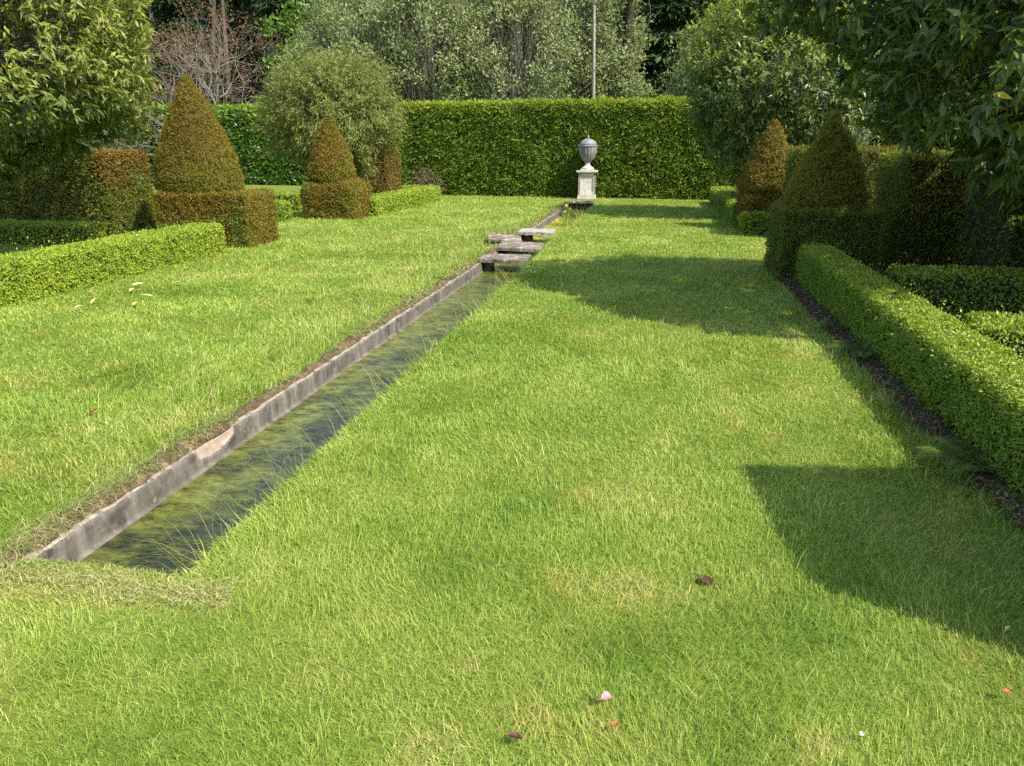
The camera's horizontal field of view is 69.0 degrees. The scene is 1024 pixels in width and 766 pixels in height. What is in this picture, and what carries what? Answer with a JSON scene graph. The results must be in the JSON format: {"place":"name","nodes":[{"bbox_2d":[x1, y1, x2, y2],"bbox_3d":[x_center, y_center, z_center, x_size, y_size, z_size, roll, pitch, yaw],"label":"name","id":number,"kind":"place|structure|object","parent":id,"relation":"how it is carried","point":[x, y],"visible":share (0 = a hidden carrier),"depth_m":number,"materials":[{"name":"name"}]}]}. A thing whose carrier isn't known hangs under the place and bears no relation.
{"place":"outdoors","nodes":[
{"label":"outdoors","id":0,"kind":"place"},
{"bbox_2d":[78,210,584,574],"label":"water","id":1,"kind":"structure","parent":0,"point":[202,488],"depth_m":4.40,"materials":[{"name":"green liquid"}]},
{"bbox_2d":[92,210,584,574],"bbox_3d":[0.216,-2.023,12.018,0.845,0.068,19.375,3,18,10],"label":"pond weed","id":2,"kind":"object","parent":1,"relation":"on","point":[180,553],"visible":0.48,"depth_m":4.10,"materials":[{"name":"green plant"}]},
{"bbox_2d":[556,203,573,224],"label":"yellow iris","id":3,"kind":"object","parent":1,"relation":"on","point":[566,211],"visible":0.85,"depth_m":16.89,"materials":[{"name":"green plant"}]},
{"bbox_2d":[0,182,1023,765],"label":"lawn","id":4,"kind":"structure","parent":0,"point":[450,688],"depth_m":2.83,"materials":[{"name":"plant"}]},
{"bbox_2d":[0,215,108,245],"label":"box hedge","id":5,"kind":"object","parent":4,"relation":"on","point":[19,231],"visible":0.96,"depth_m":12.44,"materials":[{"name":"green plant"}]},
{"bbox_2d":[0,145,156,236],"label":"yew block","id":6,"kind":"structure","parent":4,"relation":"on","point":[112,187],"depth_m":13.16,"materials":[{"name":"green plant"}]},
{"bbox_2d":[0,0,165,195],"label":"evergreen tree","id":7,"kind":"object","parent":4,"relation":"on","point":[94,49],"visible":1,"depth_m":9.21,"materials":[{"name":"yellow plant"}]},
{"bbox_2d":[0,214,229,308],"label":"box hedge","id":8,"kind":"object","parent":4,"relation":"on","point":[35,273],"visible":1,"depth_m":9.01,"materials":[{"name":"green plant"}]},
{"bbox_2d":[60,0,299,180],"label":"bare tree","id":9,"kind":"object","parent":4,"relation":"on","point":[194,71],"visible":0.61,"depth_m":32.38,"materials":[{"name":"grey wood"}]},
{"bbox_2d":[140,0,244,104],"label":"bare tree","id":10,"kind":"object","parent":4,"relation":"on","point":[166,13],"visible":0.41,"depth_m":40.70,"materials":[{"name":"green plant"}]},
{"bbox_2d":[149,73,279,247],"bbox_3d":[-5.053,-3.688,12.355,2.058,2.792,1.270,3,18,10],"label":"yew topiary","id":11,"kind":"object","parent":4,"relation":"on","point":[198,174],"visible":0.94,"depth_m":12.09,"materials":[{"name":"green plant"}]},
{"bbox_2d":[149,198,292,221],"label":"box hedge","id":12,"kind":"object","parent":4,"relation":"on","point":[284,210],"visible":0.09,"depth_m":16.29,"materials":[{"name":"green plant"}]},
{"bbox_2d":[41,100,411,185],"bbox_3d":[-12.321,-10.201,31.953,17.888,3.636,1.970,5,18,14],"label":"tall hedge","id":13,"kind":"object","parent":4,"relation":"on","point":[257,168],"visible":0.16,"depth_m":30.95,"materials":[{"name":"green plant"}]},
{"bbox_2d":[148,188,304,210],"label":"box hedge","id":14,"kind":"object","parent":4,"relation":"on","point":[294,198],"visible":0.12,"depth_m":19.02,"materials":[{"name":"green plant"}]},
{"bbox_2d":[238,0,312,103],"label":"tree","id":15,"kind":"object","parent":4,"relation":"on","point":[266,4],"visible":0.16,"depth_m":41.43,"materials":[{"name":"green plant"}]},
{"bbox_2d":[0,204,565,567],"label":"soil","id":16,"kind":"structure","parent":4,"relation":"on","point":[306,372],"depth_m":4.08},
{"bbox_2d":[487,233,521,241],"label":"stone slab","id":17,"kind":"structure","parent":16,"relation":"on","point":[492,237],"depth_m":12.62,"materials":[{"name":"grey stone"}]},
{"bbox_2d":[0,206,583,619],"bbox_3d":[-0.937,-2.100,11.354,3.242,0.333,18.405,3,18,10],"label":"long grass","id":18,"kind":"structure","parent":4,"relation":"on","point":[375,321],"depth_m":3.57,"materials":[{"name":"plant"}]},
{"bbox_2d":[25,205,569,562],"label":"stone kerb","id":19,"kind":"structure","parent":4,"relation":"on","point":[86,538],"depth_m":4.35,"materials":[{"name":"stone"}]},
{"bbox_2d":[255,0,356,99],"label":"tree","id":20,"kind":"object","parent":4,"relation":"on","point":[286,17],"visible":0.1,"depth_m":32.71,"materials":[{"name":"green plant"}]},
{"bbox_2d":[243,42,415,186],"bbox_3d":[-4.735,-6.783,19.726,4.477,4.249,3.909,3,18,10],"label":"weeping tree","id":21,"kind":"object","parent":4,"relation":"on","point":[317,85],"visible":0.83,"depth_m":18.82,"materials":[{"name":"green plant"}]},
{"bbox_2d":[298,112,373,219],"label":"yew topiary","id":22,"kind":"object","parent":4,"relation":"on","point":[334,187],"visible":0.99,"depth_m":16.78,"materials":[{"name":"green plant"}]},
{"bbox_2d":[268,0,421,130],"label":"willow shrub","id":23,"kind":"object","parent":4,"relation":"on","point":[334,28],"visible":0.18,"depth_m":29.65,"materials":[{"name":"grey plant"}]},
{"bbox_2d":[354,146,402,193],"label":"yew block","id":24,"kind":"structure","parent":4,"relation":"on","point":[389,174],"depth_m":19.99,"materials":[{"name":"green plant"}]},
{"bbox_2d":[345,0,415,101],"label":"conifer","id":25,"kind":"object","parent":4,"relation":"on","point":[373,26],"visible":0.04,"depth_m":41.49,"materials":[{"name":"green plant"}]},
{"bbox_2d":[365,179,441,216],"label":"box hedge","id":26,"kind":"object","parent":4,"relation":"on","point":[384,203],"visible":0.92,"depth_m":19.29,"materials":[{"name":"green plant"}]},
{"bbox_2d":[399,182,421,188],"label":"box hedge","id":27,"kind":"object","parent":4,"relation":"on","point":[406,186],"visible":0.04,"depth_m":22.33,"materials":[{"name":"green plant"}]},
{"bbox_2d":[343,0,504,166],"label":"willow shrub","id":28,"kind":"object","parent":4,"relation":"on","point":[440,88],"visible":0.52,"depth_m":28.59,"materials":[{"name":"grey plant"}]},
{"bbox_2d":[407,164,445,193],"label":"red shrub","id":29,"kind":"object","parent":4,"relation":"on","point":[428,181],"visible":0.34,"depth_m":23.76,"materials":[{"name":"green plant"}]},
{"bbox_2d":[484,263,494,270],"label":"support block","id":30,"kind":"structure","parent":4,"relation":"on","point":[488,266],"depth_m":10.74,"materials":[{"name":"black stone"}]},
{"bbox_2d":[478,254,530,263],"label":"stone slab","id":31,"kind":"structure","parent":30,"relation":"on","point":[500,258],"depth_m":10.67,"materials":[{"name":"grey stone"}]},
{"bbox_2d":[0,0,1013,152],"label":"woodland","id":32,"kind":"object","parent":4,"relation":"on","point":[243,7],"visible":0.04,"depth_m":46.39,"materials":[{"name":"green plant"}]},
{"bbox_2d":[434,0,586,101],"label":"willow shrub","id":33,"kind":"object","parent":4,"relation":"on","point":[524,84],"visible":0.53,"depth_m":28.79,"materials":[{"name":"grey plant"}]},
{"bbox_2d":[505,731,521,738],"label":"fallen leaf","id":34,"kind":"object","parent":4,"relation":"on","point":[515,734],"visible":0.96,"depth_m":2.07,"materials":[{"name":"pink plant"}]},
{"bbox_2d":[505,251,538,257],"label":"support block","id":35,"kind":"structure","parent":4,"relation":"on","point":[516,252],"depth_m":12.06,"materials":[{"name":"black stone"}]},
{"bbox_2d":[497,241,543,252],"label":"stone slab","id":36,"kind":"structure","parent":35,"relation":"on","point":[517,246],"depth_m":11.83,"materials":[{"name":"grey stone"}]},
{"bbox_2d":[523,235,532,241],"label":"support block","id":37,"kind":"structure","parent":4,"relation":"on","point":[526,238],"depth_m":13.84,"materials":[{"name":"black stone"}]},
{"bbox_2d":[517,228,556,235],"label":"stone slab","id":38,"kind":"structure","parent":37,"relation":"on","point":[531,231],"depth_m":13.69,"materials":[{"name":"grey stone"}]},
{"bbox_2d":[564,200,594,209],"bbox_3d":[1.909,-4.948,21.083,0.820,0.400,0.460,3,18,10],"label":"channel cover","id":39,"kind":"object","parent":4,"relation":"on","point":[582,202],"visible":0.52,"depth_m":20.88,"materials":[{"name":"stone"}]},
{"bbox_2d":[576,170,597,198],"bbox_3d":[2.337,-6.167,23.258,0.670,0.900,0.670,2,18,6],"label":"stone pedestal","id":40,"kind":"object","parent":4,"relation":"on","point":[586,183],"visible":0.91,"depth_m":23.02,"materials":[{"name":"stone"}]},
{"bbox_2d":[578,135,597,170],"bbox_3d":[2.337,-7.096,22.961,0.614,1.045,0.614,3,18,10],"label":"garden urn","id":41,"kind":"object","parent":40,"relation":"on","point":[587,149],"visible":1,"depth_m":22.78,"materials":[{"name":"stone"}]},
{"bbox_2d":[592,5,595,98],"bbox_3d":[3.219,-11.277,29.677,0.231,6.831,0.167,3,18,10],"label":"wooden pole","id":42,"kind":"object","parent":4,"relation":"on","point":[593,51],"visible":0.58,"depth_m":29.10,"materials":[{"name":"grey wood"}]},
{"bbox_2d":[531,0,658,99],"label":"willow shrub","id":43,"kind":"object","parent":4,"relation":"on","point":[607,78],"visible":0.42,"depth_m":30.32,"materials":[{"name":"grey plant"}]},
{"bbox_2d":[599,691,611,699],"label":"fallen leaf","id":44,"kind":"object","parent":4,"relation":"on","point":[605,695],"visible":1,"depth_m":2.21,"materials":[{"name":"pink plant"}]},
{"bbox_2d":[398,91,818,199],"bbox_3d":[2.660,-7.541,23.816,13.230,3.391,1.979,5,18,15],"label":"tall hedge","id":45,"kind":"object","parent":4,"relation":"on","point":[648,147],"visible":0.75,"depth_m":23.49,"materials":[{"name":"green plant"}]},
{"bbox_2d":[620,0,634,98],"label":"tall tree","id":46,"kind":"object","parent":4,"relation":"on","point":[629,15],"visible":0.39,"depth_m":30.11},
{"bbox_2d":[629,0,716,97],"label":"conifer","id":47,"kind":"object","parent":4,"relation":"on","point":[663,26],"visible":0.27,"depth_m":35.67,"materials":[{"name":"green plant"}]},
{"bbox_2d":[694,573,714,585],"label":"fallen leaf","id":48,"kind":"object","parent":4,"relation":"on","point":[706,578],"visible":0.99,"depth_m":2.84,"materials":[{"name":"plant"}]},
{"bbox_2d":[652,2,795,97],"bbox_3d":[7.983,-10.513,27.546,5.630,6.594,4.636,3,18,10],"label":"willow shrub","id":49,"kind":"object","parent":4,"relation":"on","point":[682,79],"visible":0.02,"depth_m":27.37,"materials":[{"name":"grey plant"}]},
{"bbox_2d":[709,184,739,225],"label":"box hedge","id":50,"kind":"object","parent":4,"relation":"on","point":[721,200],"visible":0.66,"depth_m":17.82,"materials":[{"name":"green plant"}]},
{"bbox_2d":[713,0,753,89],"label":"conifer","id":51,"kind":"object","parent":4,"relation":"on","point":[726,16],"visible":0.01,"depth_m":35.67,"materials":[{"name":"green plant"}]},
{"bbox_2d":[737,207,770,234],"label":"box hedge","id":52,"kind":"object","parent":4,"relation":"on","point":[752,223],"visible":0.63,"depth_m":13.89,"materials":[{"name":"green plant"}]},
{"bbox_2d":[732,118,790,230],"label":"yew topiary","id":53,"kind":"object","parent":4,"relation":"on","point":[761,179],"visible":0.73,"depth_m":14.20,"materials":[{"name":"green plant"}]},
{"bbox_2d":[675,0,886,196],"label":"evergreen tree","id":54,"kind":"object","parent":4,"relation":"on","point":[712,94],"visible":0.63,"depth_m":15.63,"materials":[{"name":"green plant"}]},
{"bbox_2d":[746,0,895,145],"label":"willow shrub","id":55,"kind":"object","parent":4,"relation":"on","point":[867,131],"visible":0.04,"depth_m":24.78,"materials":[{"name":"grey plant"}]},
{"bbox_2d":[762,107,890,279],"bbox_3d":[3.987,-2.371,9.367,1.445,2.086,1.402,3,18,10],"label":"yew topiary","id":56,"kind":"object","parent":4,"relation":"on","point":[826,193],"visible":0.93,"depth_m":9.07,"materials":[{"name":"green plant"}]},
{"bbox_2d":[781,134,941,205],"bbox_3d":[6.059,-3.428,13.124,2.524,1.861,1.154,3,18,10],"label":"yew hedge","id":57,"kind":"object","parent":4,"relation":"on","point":[865,155],"visible":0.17,"depth_m":12.73,"materials":[{"name":"green plant"}]},
{"bbox_2d":[743,0,1023,228],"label":"evergreen tree","id":58,"kind":"object","parent":4,"relation":"on","point":[926,45],"visible":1,"depth_m":6.24,"materials":[{"name":"green plant"}]},
{"bbox_2d":[775,275,1023,536],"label":"soil","id":59,"kind":"structure","parent":4,"relation":"on","point":[901,408],"depth_m":4.67,"materials":[{"name":"brown plant"}]},
{"bbox_2d":[819,321,853,331],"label":"fern","id":60,"kind":"object","parent":59,"relation":"on","point":[834,328],"visible":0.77,"depth_m":6.68,"materials":[{"name":"green plant"}]},
{"bbox_2d":[822,339,882,359],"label":"fern","id":61,"kind":"object","parent":59,"relation":"on","point":[866,353],"visible":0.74,"depth_m":5.88,"materials":[{"name":"green plant"}]},
{"bbox_2d":[886,383,915,394],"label":"fern","id":62,"kind":"object","parent":59,"relation":"on","point":[902,391],"visible":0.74,"depth_m":5.01,"materials":[{"name":"green plant"}]},
{"bbox_2d":[911,436,1023,481],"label":"fern","id":63,"kind":"object","parent":59,"relation":"on","point":[952,460],"visible":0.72,"depth_m":3.82,"materials":[{"name":"green plant"}]},
{"bbox_2d":[793,241,1023,500],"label":"box hedge","id":64,"kind":"object","parent":4,"relation":"on","point":[968,381],"visible":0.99,"depth_m":4.75,"materials":[{"name":"green plant"}]},
{"bbox_2d":[869,144,971,273],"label":"yew block","id":65,"kind":"structure","parent":4,"relation":"on","point":[923,196],"depth_m":9.40,"materials":[{"name":"green plant"}]},
{"bbox_2d":[883,74,1011,150],"bbox_3d":[9.803,-3.791,12.067,1.861,3.370,21.856,3,18,10],"label":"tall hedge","id":66,"kind":"object","parent":4,"relation":"on","point":[893,141],"depth_m":21.09,"materials":[{"name":"green plant"}]},
{"bbox_2d":[884,247,1023,317],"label":"box hedge","id":67,"kind":"object","parent":4,"relation":"on","point":[962,288],"visible":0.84,"depth_m":7.15,"materials":[{"name":"green plant"}]},
{"bbox_2d":[949,148,1023,274],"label":"yew block","id":68,"kind":"structure","parent":4,"relation":"on","point":[985,231],"depth_m":8.13,"materials":[{"name":"green plant"}]},
{"bbox_2d":[959,303,1023,362],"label":"box hedge","id":69,"kind":"object","parent":4,"relation":"on","point":[1008,330],"visible":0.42,"depth_m":5.05,"materials":[{"name":"green plant"}]}
]}

